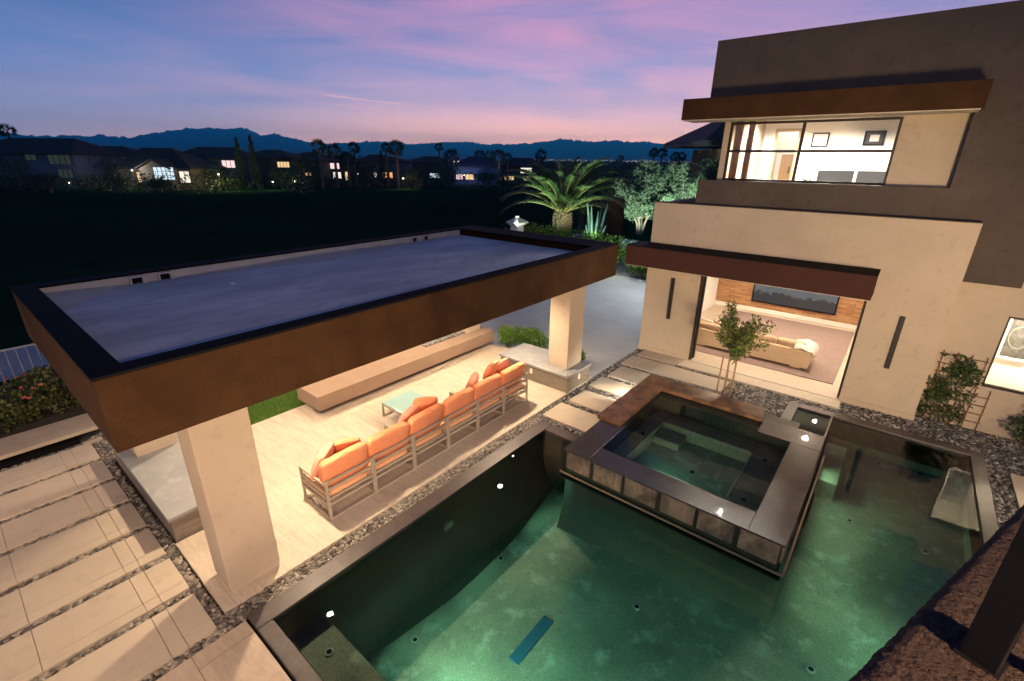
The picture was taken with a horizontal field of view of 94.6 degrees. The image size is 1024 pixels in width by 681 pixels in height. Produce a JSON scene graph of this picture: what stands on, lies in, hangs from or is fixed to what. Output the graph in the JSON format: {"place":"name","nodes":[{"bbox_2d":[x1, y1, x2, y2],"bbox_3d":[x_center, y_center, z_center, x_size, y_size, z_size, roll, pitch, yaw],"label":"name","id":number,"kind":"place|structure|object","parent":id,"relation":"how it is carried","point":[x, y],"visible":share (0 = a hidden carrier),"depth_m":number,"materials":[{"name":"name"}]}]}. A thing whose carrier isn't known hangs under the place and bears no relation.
{"place":"outdoors","nodes":[
{"label":"outdoors","id":0,"kind":"place"},
{"bbox_2d":[0,345,50,381],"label":"fence","id":1,"kind":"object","parent":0,"point":[14,362],"depth_m":13.49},
{"bbox_2d":[247,389,305,424],"bbox_3d":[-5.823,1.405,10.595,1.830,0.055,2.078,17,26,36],"label":"lawn grass","id":2,"kind":"structure","parent":0,"point":[285,396],"depth_m":10.53,"materials":[{"name":"plant"}]},
{"bbox_2d":[0,159,682,420],"bbox_3d":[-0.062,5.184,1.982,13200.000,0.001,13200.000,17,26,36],"label":"ground","id":3,"kind":"structure","parent":0,"point":[46,235],"depth_m":43.19,"materials":[{"name":"black plant"}]},
{"bbox_2d":[0,151,34,190],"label":"broad tree","id":4,"kind":"object","parent":3,"relation":"on","point":[15,169],"visible":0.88,"depth_m":75.43,"materials":[{"name":"green plant"}]},
{"bbox_2d":[3,365,57,404],"bbox_3d":[-11.011,1.126,11.059,1.510,0.978,1.289,-5,22,-13],"label":"rose bush","id":5,"kind":"object","parent":3,"relation":"on","point":[25,377],"visible":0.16,"depth_m":10.94,"materials":[{"name":"green plant"}]},
{"bbox_2d":[21,172,63,192],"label":"broad tree","id":6,"kind":"object","parent":3,"relation":"on","point":[37,179],"visible":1,"depth_m":71.53,"materials":[{"name":"green plant"}]},
{"bbox_2d":[0,138,128,188],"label":"house","id":7,"kind":"structure","parent":3,"relation":"on","point":[66,158],"depth_m":80.72,"materials":[{"name":"paint"}]},
{"bbox_2d":[46,155,72,164],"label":"window","id":8,"kind":"structure","parent":7,"relation":"in","point":[52,159],"depth_m":79.67,"materials":[{"name":"glass"}]},
{"bbox_2d":[87,148,132,192],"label":"broad tree","id":9,"kind":"object","parent":3,"relation":"on","point":[114,173],"visible":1,"depth_m":73.61,"materials":[{"name":"green plant"}]},
{"bbox_2d":[140,178,176,191],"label":"broad tree","id":10,"kind":"object","parent":3,"relation":"on","point":[155,183],"visible":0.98,"depth_m":75.56,"materials":[{"name":"green plant"}]},
{"bbox_2d":[110,148,226,190],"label":"house","id":11,"kind":"structure","parent":3,"relation":"on","point":[153,161],"depth_m":81.79,"materials":[{"name":"beige paint"}]},
{"bbox_2d":[183,147,255,186],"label":"house","id":12,"kind":"structure","parent":3,"relation":"on","point":[224,156],"depth_m":91.09,"materials":[{"name":"grey paint"}]},
{"bbox_2d":[233,136,248,187],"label":"cypress","id":13,"kind":"object","parent":3,"relation":"on","point":[240,162],"visible":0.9,"depth_m":86.09,"materials":[{"name":"green plant"}]},
{"bbox_2d":[248,134,262,187],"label":"cypress","id":14,"kind":"object","parent":3,"relation":"on","point":[251,151],"visible":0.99,"depth_m":86.20,"materials":[{"name":"green plant"}]},
{"bbox_2d":[251,150,303,185],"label":"house","id":15,"kind":"structure","parent":3,"relation":"on","point":[266,160],"depth_m":95.19,"materials":[{"name":"brown paint"}]},
{"bbox_2d":[267,167,295,187],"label":"broad tree","id":16,"kind":"object","parent":3,"relation":"on","point":[279,173],"visible":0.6,"depth_m":88.08,"materials":[{"name":"green plant"}]},
{"bbox_2d":[289,152,319,188],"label":"broad tree","id":17,"kind":"object","parent":3,"relation":"on","point":[303,166],"visible":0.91,"depth_m":88.20,"materials":[{"name":"green plant"}]},
{"bbox_2d":[299,152,332,184],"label":"house","id":18,"kind":"structure","parent":3,"relation":"on","point":[325,160],"depth_m":100.90,"materials":[{"name":"brown paint"}]},
{"bbox_2d":[310,138,326,187],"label":"fan palm","id":19,"kind":"object","parent":3,"relation":"on","point":[320,143],"visible":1,"depth_m":89.17,"materials":[{"name":"green plant"}]},
{"bbox_2d":[326,142,342,187],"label":"fan palm","id":20,"kind":"object","parent":3,"relation":"on","point":[336,147],"visible":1,"depth_m":90.17,"materials":[{"name":"green plant"}]},
{"bbox_2d":[329,155,359,184],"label":"house","id":21,"kind":"structure","parent":3,"relation":"on","point":[341,167],"depth_m":104.69,"materials":[{"name":"brown paint"}]},
{"bbox_2d":[0,167,689,193],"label":"shrub belt","id":22,"kind":"object","parent":3,"relation":"on","point":[294,189],"visible":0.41,"depth_m":80.13,"materials":[{"name":"black plant"}]},
{"bbox_2d":[339,150,355,187],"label":"fan palm","id":23,"kind":"object","parent":3,"relation":"on","point":[344,154],"visible":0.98,"depth_m":92.69,"materials":[{"name":"green plant"}]},
{"bbox_2d":[355,160,378,187],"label":"broad tree","id":24,"kind":"object","parent":3,"relation":"on","point":[366,171],"visible":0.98,"depth_m":93.99,"materials":[{"name":"green plant"}]},
{"bbox_2d":[356,155,414,184],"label":"house","id":25,"kind":"structure","parent":3,"relation":"on","point":[404,163],"depth_m":105.59,"materials":[{"name":"grey paint"}]},
{"bbox_2d":[388,139,404,187],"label":"fan palm","id":26,"kind":"object","parent":3,"relation":"on","point":[397,152],"visible":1,"depth_m":94.08,"materials":[{"name":"green plant"}]},
{"bbox_2d":[411,156,451,183],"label":"house","id":27,"kind":"structure","parent":3,"relation":"on","point":[428,163],"depth_m":110.28,"materials":[{"name":"brown paint"}]},
{"bbox_2d":[430,161,460,186],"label":"broad tree","id":28,"kind":"object","parent":3,"relation":"on","point":[450,170],"visible":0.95,"depth_m":99.70,"materials":[{"name":"green plant"}]},
{"bbox_2d":[451,156,497,184],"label":"house","id":29,"kind":"structure","parent":3,"relation":"on","point":[473,164],"depth_m":109.57,"materials":[{"name":"paint"}]},
{"bbox_2d":[359,156,690,177],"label":"woods","id":30,"kind":"object","parent":3,"relation":"on","point":[616,163],"visible":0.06,"depth_m":205.95,"materials":[{"name":"green plant"}]},
{"bbox_2d":[500,158,552,183],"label":"house","id":31,"kind":"structure","parent":3,"relation":"on","point":[518,163],"depth_m":115.07,"materials":[{"name":"brown paint"}]},
{"bbox_2d":[500,222,633,271],"bbox_3d":[2.785,-5.029,25.703,9.377,2.449,1.184,17,26,36],"label":"boundary hedge","id":32,"kind":"object","parent":3,"relation":"on","point":[595,238],"visible":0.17,"depth_m":24.57,"materials":[{"name":"green plant"}]},
{"bbox_2d":[495,156,641,236],"bbox_3d":[2.716,-7.018,25.923,7.912,5.835,7.580,17,26,36],"label":"date palm","id":33,"kind":"object","parent":3,"relation":"on","point":[554,190],"visible":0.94,"depth_m":25.14,"materials":[{"name":"green plant"}]},
{"bbox_2d":[568,206,595,231],"bbox_3d":[5.554,-10.213,39.073,2.491,2.738,2.912,17,26,36],"label":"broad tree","id":34,"kind":"object","parent":3,"relation":"on","point":[580,216],"visible":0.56,"depth_m":38.78,"materials":[{"name":"green plant"}]},
{"bbox_2d":[585,202,607,240],"bbox_3d":[4.335,-5.353,24.789,1.146,3.597,0.972,-3,21,-10],"label":"columnar cactus","id":35,"kind":"object","parent":3,"relation":"on","point":[598,227],"visible":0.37,"depth_m":24.42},
{"bbox_2d":[613,158,674,234],"bbox_3d":[10.599,-11.342,37.364,4.618,5.989,5.000,17,26,36],"label":"olive tree","id":36,"kind":"object","parent":3,"relation":"on","point":[640,206],"visible":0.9,"depth_m":36.77,"materials":[{"name":"green plant"}]},
{"bbox_2d":[665,158,714,200],"bbox_3d":[14.282,-11.707,38.453,4.435,5.973,4.298,7,22,15],"label":"olive tree","id":37,"kind":"object","parent":3,"relation":"on","point":[682,193],"visible":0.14,"depth_m":37.98,"materials":[{"name":"green plant"}]},
{"bbox_2d":[684,157,719,197],"bbox_3d":[14.831,-10.597,35.419,4.186,6.080,3.385,2,21,4],"label":"olive tree","id":38,"kind":"object","parent":3,"relation":"on","point":[709,172],"visible":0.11,"depth_m":35.16,"materials":[{"name":"green plant"}]},
{"bbox_2d":[0,138,691,162],"bbox_3d":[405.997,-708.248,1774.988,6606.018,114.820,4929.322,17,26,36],"label":"foothills","id":39,"kind":"structure","parent":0,"point":[414,156],"depth_m":3544.80,"materials":[{"name":"black"}]},
{"bbox_2d":[0,127,702,157],"bbox_3d":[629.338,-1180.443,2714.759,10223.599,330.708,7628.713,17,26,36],"label":"mountains","id":40,"kind":"structure","parent":0,"point":[186,136],"depth_m":5010.39,"materials":[{"name":"stone"}]},
{"bbox_2d":[176,343,592,613],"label":"patio floor","id":41,"kind":"structure","parent":0,"point":[287,443],"depth_m":8.84,"materials":[{"name":"tile"}]},
{"bbox_2d":[9,225,618,592],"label":"pavilion","id":42,"kind":"structure","parent":41,"relation":"on","point":[199,357],"depth_m":6.33,"materials":[{"name":"paint"}]},
{"bbox_2d":[298,441,376,520],"bbox_3d":[-2.810,2.100,7.606,0.800,0.982,0.842,17,26,36],"label":"lounge module","id":43,"kind":"object","parent":41,"relation":"on","point":[343,471],"visible":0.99,"depth_m":7.35,"materials":[{"name":"fabric"}]},
{"bbox_2d":[310,442,333,479],"bbox_3d":[-2.973,1.886,7.409,0.304,0.443,0.480,1,21,1],"label":"throw pillow","id":44,"kind":"object","parent":43,"relation":"on","point":[326,451],"visible":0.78,"depth_m":7.24,"materials":[{"name":"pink fabric"}]},
{"bbox_2d":[333,437,360,454],"bbox_3d":[-2.731,1.756,7.811,0.441,0.385,0.314,-9,23,-24],"label":"throw pillow","id":45,"kind":"object","parent":43,"relation":"on","point":[340,445],"visible":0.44,"depth_m":7.65,"materials":[{"name":"orange fabric"}]},
{"bbox_2d":[366,421,415,491],"bbox_3d":[-2.288,1.870,8.224,0.800,0.982,0.842,17,26,36],"label":"lounge module","id":46,"kind":"object","parent":41,"relation":"on","point":[388,446],"visible":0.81,"depth_m":7.96,"materials":[{"name":"fabric"}]},
{"bbox_2d":[381,390,423,415],"bbox_3d":[-2.237,1.464,10.194,0.800,0.335,0.780,17,26,36],"label":"coffee table","id":47,"kind":"object","parent":41,"relation":"on","point":[400,404],"visible":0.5,"depth_m":10.13,"materials":[{"name":"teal glass"}]},
{"bbox_2d":[386,403,448,467],"bbox_3d":[-1.770,1.642,8.838,0.800,0.982,0.842,17,26,36],"label":"lounge module","id":48,"kind":"object","parent":41,"relation":"on","point":[425,428],"visible":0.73,"depth_m":8.58,"materials":[{"name":"fabric"}]},
{"bbox_2d":[413,397,437,412],"bbox_3d":[-1.663,1.238,8.975,0.492,0.470,0.284,-9,23,-23],"label":"throw pillow","id":49,"kind":"object","parent":48,"relation":"on","point":[423,403],"visible":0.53,"depth_m":8.83,"materials":[{"name":"orange fabric"}]},
{"bbox_2d":[436,387,478,447],"bbox_3d":[-1.248,1.412,9.456,0.800,0.982,0.842,17,26,36],"label":"lounge module","id":50,"kind":"object","parent":41,"relation":"on","point":[457,412],"visible":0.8,"depth_m":9.19,"materials":[{"name":"fabric"}]},
{"bbox_2d":[451,373,504,429],"bbox_3d":[-0.730,1.183,10.070,0.800,0.982,0.842,17,26,36],"label":"lounge module","id":51,"kind":"object","parent":41,"relation":"on","point":[486,392],"visible":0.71,"depth_m":9.81,"materials":[{"name":"fabric"}]},
{"bbox_2d":[496,361,527,413],"bbox_3d":[-0.208,0.953,10.688,0.800,0.982,0.842,17,26,36],"label":"lounge module","id":52,"kind":"object","parent":41,"relation":"on","point":[513,376],"visible":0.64,"depth_m":10.43,"materials":[{"name":"fabric"}]},
{"bbox_2d":[499,343,590,392],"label":"seat plinth","id":53,"kind":"structure","parent":41,"relation":"on","point":[539,368],"depth_m":11.77,"materials":[{"name":"stone"}]},
{"bbox_2d":[18,276,1023,680],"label":"plot ground","id":54,"kind":"structure","parent":0,"point":[918,456],"depth_m":9.38,"materials":[{"name":"gravel"}]},
{"bbox_2d":[0,436,80,469],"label":"drain channel","id":55,"kind":"object","parent":54,"relation":"on","point":[18,459],"visible":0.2,"depth_m":8.88,"materials":[{"name":"metal"}]},
{"bbox_2d":[0,402,85,438],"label":"rose bed soil","id":56,"kind":"structure","parent":54,"relation":"on","point":[53,417],"depth_m":9.85,"materials":[{"name":"soil"}]},
{"bbox_2d":[0,372,58,432],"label":"rose bush","id":57,"kind":"object","parent":56,"relation":"on","point":[25,403],"visible":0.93,"depth_m":9.57,"materials":[{"name":"green plant"}]},
{"bbox_2d":[21,363,78,413],"bbox_3d":[-9.755,1.080,10.312,1.417,1.221,1.366,17,26,36],"label":"rose bush","id":58,"kind":"object","parent":56,"relation":"on","point":[60,395],"visible":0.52,"depth_m":10.06,"materials":[{"name":"green plant"}]},
{"bbox_2d":[0,413,98,459],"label":"planter kerb","id":59,"kind":"structure","parent":54,"relation":"on","point":[28,440],"depth_m":9.09,"materials":[{"name":"concrete"}]},
{"bbox_2d":[0,443,99,493],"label":"paving slab","id":60,"kind":"structure","parent":54,"relation":"on","point":[31,472],"depth_m":8.40,"materials":[{"name":"concrete"}]},
{"bbox_2d":[0,460,113,520],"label":"paving slab","id":61,"kind":"structure","parent":54,"relation":"on","point":[29,498],"depth_m":7.85,"materials":[{"name":"concrete"}]},
{"bbox_2d":[0,480,129,553],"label":"paving slab","id":62,"kind":"structure","parent":54,"relation":"on","point":[27,528],"depth_m":7.29,"materials":[{"name":"concrete"}]},
{"bbox_2d":[0,503,145,592],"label":"paving slab","id":63,"kind":"structure","parent":54,"relation":"on","point":[25,564],"depth_m":6.73,"materials":[{"name":"concrete"}]},
{"bbox_2d":[0,528,166,640],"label":"paving slab","id":64,"kind":"structure","parent":54,"relation":"on","point":[28,605],"depth_m":6.16,"materials":[{"name":"concrete"}]},
{"bbox_2d":[0,558,189,680],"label":"paving slab","id":65,"kind":"structure","parent":54,"relation":"on","point":[40,650],"depth_m":5.61,"materials":[{"name":"concrete"}]},
{"bbox_2d":[0,432,252,680],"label":"river pebbles","id":66,"kind":"object","parent":54,"relation":"on","point":[225,623],"visible":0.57,"depth_m":6.29,"materials":[{"name":"gravel"}]},
{"bbox_2d":[44,593,216,680],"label":"paving slab","id":67,"kind":"structure","parent":54,"relation":"on","point":[140,652],"depth_m":5.35,"materials":[{"name":"concrete"}]},
{"bbox_2d":[108,432,203,542],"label":"seat plinth","id":68,"kind":"structure","parent":54,"relation":"on","point":[160,479],"depth_m":7.38,"materials":[{"name":"concrete"}]},
{"bbox_2d":[156,621,290,680],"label":"paved walk","id":69,"kind":"structure","parent":54,"relation":"on","point":[240,652],"depth_m":5.19,"materials":[{"name":"concrete"}]},
{"bbox_2d":[229,416,541,622],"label":"pool pebbles","id":70,"kind":"object","parent":54,"relation":"on","point":[289,580],"visible":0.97,"depth_m":7.14,"materials":[{"name":"gravel"}]},
{"bbox_2d":[297,326,493,411],"bbox_3d":[-2.668,0.529,12.339,0.910,0.700,5.630,17,26,36],"label":"fire bench","id":71,"kind":"object","parent":54,"relation":"on","point":[324,394],"visible":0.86,"depth_m":11.49,"materials":[{"name":"paint"}]},
{"bbox_2d":[480,274,645,376],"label":"concrete yard","id":72,"kind":"structure","parent":54,"relation":"on","point":[613,311],"depth_m":16.46,"materials":[{"name":"concrete"}]},
{"bbox_2d":[497,324,519,346],"bbox_3d":[-0.102,-0.098,14.026,0.736,0.819,0.665,17,26,36],"label":"ball shrub","id":73,"kind":"object","parent":72,"relation":"on","point":[506,336],"visible":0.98,"depth_m":13.85,"materials":[{"name":"green plant"}]},
{"bbox_2d":[512,326,548,347],"bbox_3d":[0.529,-0.025,13.910,1.438,0.797,0.772,17,26,36],"label":"hedge","id":74,"kind":"object","parent":72,"relation":"on","point":[531,336],"visible":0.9,"depth_m":13.77,"materials":[{"name":"green plant"}]},
{"bbox_2d":[543,402,600,432],"bbox_3d":[1.383,1.702,10.264,1.246,0.080,0.736,17,26,36],"label":"stepping stone","id":75,"kind":"object","parent":54,"relation":"on","point":[579,420],"visible":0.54,"depth_m":10.25,"materials":[{"name":"stone"}]},
{"bbox_2d":[569,390,615,413],"bbox_3d":[1.996,1.461,10.915,1.176,0.080,0.706,17,26,36],"label":"stepping stone","id":76,"kind":"object","parent":54,"relation":"on","point":[595,402],"visible":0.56,"depth_m":10.96,"materials":[{"name":"stone"}]},
{"bbox_2d":[589,377,633,397],"bbox_3d":[2.584,1.196,11.625,1.226,0.080,0.666,17,26,36],"label":"stepping stone","id":77,"kind":"object","parent":54,"relation":"on","point":[612,387],"visible":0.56,"depth_m":11.67,"materials":[{"name":"stone"}]},
{"bbox_2d":[247,413,998,680],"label":"swimming pool","id":78,"kind":"structure","parent":54,"relation":"in","point":[518,558],"depth_m":7.29,"materials":[{"name":"liquid"}]},
{"bbox_2d":[559,374,833,580],"bbox_3d":[4.031,2.447,9.710,3.710,1.985,5.730,17,26,36],"label":"raised spa","id":79,"kind":"object","parent":78,"relation":"in","point":[729,477],"visible":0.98,"depth_m":8.49,"materials":[{"name":"stone"}]},
{"bbox_2d":[608,366,693,386],"bbox_3d":[3.653,1.103,11.905,2.346,0.080,0.796,17,26,36],"label":"stepping stone","id":80,"kind":"object","parent":54,"relation":"on","point":[627,374],"visible":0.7,"depth_m":12.29,"materials":[{"name":"stone"}]},
{"bbox_2d":[637,349,681,365],"bbox_3d":[4.197,0.496,13.507,1.136,0.080,0.516,17,26,36],"label":"stepping stone","id":81,"kind":"object","parent":54,"relation":"on","point":[663,358],"visible":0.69,"depth_m":13.44,"materials":[{"name":"stone"}]},
{"bbox_2d":[621,355,728,392],"bbox_3d":[4.271,0.868,12.539,2.646,0.080,0.726,17,26,36],"label":"stepping stone","id":82,"kind":"object","parent":54,"relation":"on","point":[680,374],"visible":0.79,"depth_m":12.43,"materials":[{"name":"stone"}]},
{"bbox_2d":[534,349,836,435],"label":"entry pebbles","id":83,"kind":"object","parent":54,"relation":"on","point":[779,400],"visible":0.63,"depth_m":11.31,"materials":[{"name":"gravel"}]},
{"bbox_2d":[714,298,776,391],"bbox_3d":[5.201,0.315,10.809,1.283,2.410,1.139,17,26,36],"label":"staked sapling","id":84,"kind":"object","parent":83,"relation":"on","point":[736,341],"visible":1,"depth_m":10.57,"materials":[{"name":"green plant"}]},
{"bbox_2d":[677,359,840,408],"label":"threshold slab","id":85,"kind":"structure","parent":54,"relation":"on","point":[788,391],"depth_m":11.82,"materials":[{"name":"stone"}]},
{"bbox_2d":[625,0,1023,442],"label":"modern house","id":86,"kind":"structure","parent":54,"relation":"on","point":[914,261],"depth_m":9.95,"materials":[{"name":"beige paint"}]},
{"bbox_2d":[728,121,744,180],"bbox_3d":[5.570,-4.588,11.798,0.186,1.630,0.046,17,26,36],"label":"curtain","id":87,"kind":"object","parent":86,"relation":"hanging from","point":[738,137],"visible":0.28,"depth_m":11.74,"materials":[{"name":"fabric"}]},
{"bbox_2d":[740,121,756,178],"bbox_3d":[5.786,-4.523,11.633,0.146,1.630,0.046,17,26,36],"label":"curtain","id":88,"kind":"object","parent":86,"relation":"hanging from","point":[749,144],"visible":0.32,"depth_m":11.58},
{"bbox_2d":[695,310,854,384],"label":"floor","id":89,"kind":"structure","parent":86,"relation":"on","point":[827,360],"depth_m":14.22,"materials":[{"name":"carpet"}]},
{"bbox_2d":[697,321,812,368],"bbox_3d":[7.019,-0.012,13.769,3.040,0.707,1.030,17,26,36],"label":"living room sofa","id":90,"kind":"object","parent":89,"relation":"on","point":[781,350],"visible":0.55,"depth_m":13.07,"materials":[{"name":"beige fabric"}]},
{"bbox_2d":[793,339,818,357],"bbox_3d":[7.929,0.189,12.723,0.534,0.290,0.682,17,26,36],"label":"throw blanket","id":91,"kind":"object","parent":90,"relation":"on","point":[811,347],"visible":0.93,"depth_m":12.60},
{"bbox_2d":[777,154,793,179],"bbox_3d":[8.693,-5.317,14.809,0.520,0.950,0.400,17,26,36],"label":"door","id":92,"kind":"structure","parent":86,"relation":"on","point":[786,163],"depth_m":14.69,"materials":[{"name":"wood"}]},
{"bbox_2d":[751,284,839,314],"bbox_3d":[9.999,-1.913,16.631,2.670,1.580,0.067,17,26,36],"label":"television","id":93,"kind":"object","parent":86,"relation":"attached to","point":[809,301],"visible":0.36,"depth_m":16.72,"materials":[{"name":"glass"}]},
{"bbox_2d":[722,117,903,185],"bbox_3d":[6.610,-4.279,10.726,3.310,1.320,0.080,17,26,36],"label":"window frame","id":94,"kind":"structure","parent":86,"relation":"in","point":[804,122],"depth_m":10.63,"materials":[{"name":"brown metal"}]},
{"bbox_2d":[810,132,829,146],"bbox_3d":[8.589,-5.591,13.170,0.400,0.370,0.030,17,26,36],"label":"picture frame","id":95,"kind":"object","parent":86,"relation":"attached to","point":[820,139],"visible":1,"depth_m":13.17,"materials":[{"name":"white paper"}]},
{"bbox_2d":[862,130,886,145],"bbox_3d":[9.541,-5.326,12.437,0.460,0.360,0.030,17,26,36],"label":"picture frame","id":96,"kind":"object","parent":86,"relation":"attached to","point":[872,138],"visible":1,"depth_m":12.44,"materials":[{"name":"paint"}]},
{"bbox_2d":[920,350,991,430],"bbox_3d":[9.449,1.056,9.981,0.960,1.610,0.038,17,26,36],"label":"trellis","id":97,"kind":"object","parent":86,"relation":"attached to","point":[937,370],"visible":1,"depth_m":9.94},
{"bbox_2d":[915,353,984,426],"bbox_3d":[9.271,1.026,10.070,1.046,1.634,0.254,17,26,36],"label":"climbing vine","id":98,"kind":"object","parent":97,"relation":"attached to","point":[943,383],"visible":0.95,"depth_m":10.04,"materials":[{"name":"green plant"}]},
{"bbox_2d":[981,316,1023,394],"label":"window frame","id":99,"kind":"structure","parent":86,"relation":"in","point":[984,384],"depth_m":9.55,"materials":[{"name":"brown metal"}]},
{"bbox_2d":[995,319,1023,362],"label":"picture frame","id":100,"kind":"object","parent":86,"relation":"attached to","point":[1011,346],"visible":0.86,"depth_m":9.90,"materials":[{"name":"white paper"}]},
{"bbox_2d":[834,402,1023,527],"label":"house pebbles","id":101,"kind":"object","parent":54,"relation":"on","point":[995,456],"visible":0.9,"depth_m":9.52,"materials":[{"name":"gravel"}]},
{"bbox_2d":[1003,410,1023,444],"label":"corner shrub","id":102,"kind":"object","parent":101,"relation":"on","point":[1019,433],"visible":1,"depth_m":9.33,"materials":[{"name":"green plant"}]},
{"bbox_2d":[1009,473,1023,508],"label":"paving slab","id":103,"kind":"structure","parent":54,"relation":"on","point":[1017,483],"depth_m":8.18,"materials":[{"name":"concrete"}]},
{"bbox_2d":[599,196,624,254],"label":"garden wall","id":104,"kind":"structure","parent":0,"point":[613,225],"depth_m":27.42,"materials":[{"name":"paint"}]},
{"bbox_2d":[664,122,725,185],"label":"neighbour house","id":105,"kind":"structure","parent":0,"point":[708,139],"depth_m":40.08,"materials":[{"name":"brown paint"}]},
{"bbox_2d":[849,505,1023,680],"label":"balcony parapet","id":106,"kind":"structure","parent":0,"point":[923,642],"depth_m":1.29,"materials":[{"name":"paint"}]},
{"bbox_2d":[953,519,1023,679],"bbox_3d":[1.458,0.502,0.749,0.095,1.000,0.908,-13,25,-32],"label":"railing post","id":107,"kind":"object","parent":106,"relation":"on","point":[988,641],"visible":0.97,"depth_m":1.16,"materials":[{"name":"paint"}]},
{"bbox_3d":[8.387,-3.788,12.017,2.050,0.080,0.700,17,26,36],"label":"desk","id":108,"kind":"object","parent":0,"visible":0},
{"bbox_2d":[816,170,854,181],"bbox_3d":[8.193,-4.079,12.010,0.780,0.464,0.200,17,26,36],"label":"desk screen","id":109,"kind":"object","parent":108,"relation":"on","point":[837,175],"visible":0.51,"depth_m":11.89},
{"bbox_2d":[855,171,885,182],"bbox_3d":[8.765,-3.906,11.575,0.580,0.464,0.200,17,26,36],"label":"desk screen","id":110,"kind":"object","parent":108,"relation":"on","point":[871,176],"visible":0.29,"depth_m":11.47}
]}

